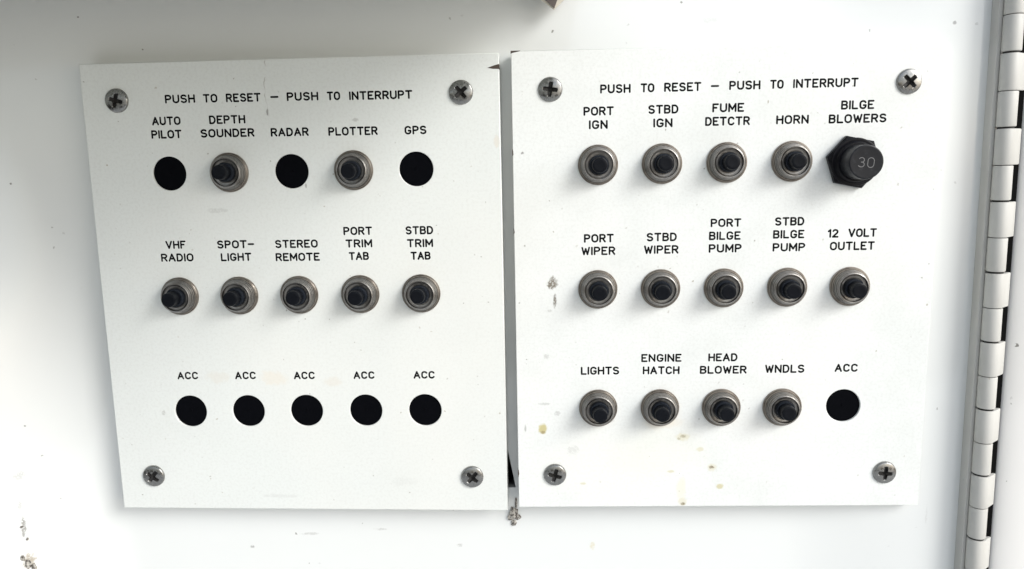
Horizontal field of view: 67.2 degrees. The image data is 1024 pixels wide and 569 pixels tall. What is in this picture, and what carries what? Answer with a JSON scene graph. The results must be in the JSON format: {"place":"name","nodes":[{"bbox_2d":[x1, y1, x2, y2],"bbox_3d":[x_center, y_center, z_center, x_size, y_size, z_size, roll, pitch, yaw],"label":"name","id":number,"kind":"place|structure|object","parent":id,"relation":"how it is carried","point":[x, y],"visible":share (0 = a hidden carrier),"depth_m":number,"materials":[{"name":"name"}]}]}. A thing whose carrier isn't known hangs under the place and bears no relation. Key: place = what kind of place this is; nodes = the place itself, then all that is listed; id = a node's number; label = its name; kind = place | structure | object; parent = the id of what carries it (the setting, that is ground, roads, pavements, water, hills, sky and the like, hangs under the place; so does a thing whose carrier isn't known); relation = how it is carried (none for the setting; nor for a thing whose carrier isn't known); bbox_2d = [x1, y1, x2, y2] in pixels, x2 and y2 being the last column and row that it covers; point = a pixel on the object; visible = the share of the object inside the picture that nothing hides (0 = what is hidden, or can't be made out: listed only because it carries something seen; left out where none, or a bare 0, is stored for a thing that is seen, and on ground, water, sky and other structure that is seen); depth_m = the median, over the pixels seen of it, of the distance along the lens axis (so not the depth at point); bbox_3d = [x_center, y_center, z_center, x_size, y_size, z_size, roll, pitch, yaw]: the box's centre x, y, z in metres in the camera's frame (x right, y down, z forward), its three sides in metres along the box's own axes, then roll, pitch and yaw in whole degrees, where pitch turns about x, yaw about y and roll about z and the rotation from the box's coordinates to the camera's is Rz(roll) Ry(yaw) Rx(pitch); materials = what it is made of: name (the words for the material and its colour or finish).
{"place":"outdoors","nodes":[
{"label":"outdoors","id":0,"kind":"place"},
{"bbox_2d":[0,0,1003,568],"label":"wall","id":1,"kind":"structure","parent":0,"point":[60,490],"depth_m":0.31,"materials":[{"name":"white paint"}]},
{"bbox_2d":[20,526,36,568],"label":"dirt crumb","id":2,"kind":"object","parent":1,"relation":"attached to","point":[28,564],"visible":1,"depth_m":0.32,"materials":[{"name":"grey soil"}]},
{"bbox_2d":[79,53,508,509],"bbox_3d":[-0.082,0.004,0.297,0.157,0.177,0.018,-1,9,2],"label":"breaker panel","id":3,"kind":"object","parent":1,"relation":"attached to","point":[301,262],"visible":1,"depth_m":0.30,"materials":[{"name":"paint"}]},
{"bbox_2d":[508,453,513,478],"bbox_3d":[-0.039,0.042,0.347,0.130,0.110,0.051,-1,9,2],"label":"cavity","id":4,"kind":"object","parent":1,"relation":"attached to","point":[510,474],"visible":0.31,"depth_m":0.38,"materials":[{"name":"black"}]},
{"bbox_2d":[508,497,520,525],"bbox_3d":[0.001,0.094,0.318,0.006,0.012,0.002,-1,9,2],"label":"dirt crumb","id":5,"kind":"object","parent":1,"relation":"attached to","point":[513,514],"visible":1,"depth_m":0.32,"materials":[{"name":"grey soil"}]},
{"bbox_2d":[511,41,947,506],"bbox_3d":[0.079,0.001,0.289,0.156,0.176,0.021,-1,9,2],"label":"breaker panel","id":6,"kind":"object","parent":1,"relation":"attached to","point":[724,259],"visible":1,"depth_m":0.29,"materials":[{"name":"paint"}]},
{"bbox_2d":[954,0,1023,568],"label":"piano hinge","id":7,"kind":"object","parent":1,"relation":"attached to","point":[994,287],"visible":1,"depth_m":0.28,"materials":[{"name":"white metal"}]},
{"bbox_2d":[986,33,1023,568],"bbox_3d":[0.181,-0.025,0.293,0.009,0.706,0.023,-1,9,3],"label":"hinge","id":8,"kind":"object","parent":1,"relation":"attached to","point":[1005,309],"visible":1,"depth_m":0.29,"materials":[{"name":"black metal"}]},
{"bbox_2d":[988,103,1023,568],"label":"door","id":9,"kind":"structure","parent":1,"relation":"attached to","point":[1007,542],"depth_m":0.29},
{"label":"overhang","id":10,"kind":"structure","parent":1,"relation":"attached to","visible":0},
{"bbox_2d":[542,0,562,9],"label":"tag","id":11,"kind":"object","parent":10,"relation":"hanging from","point":[553,4],"visible":1,"depth_m":0.28,"materials":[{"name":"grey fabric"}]}
]}

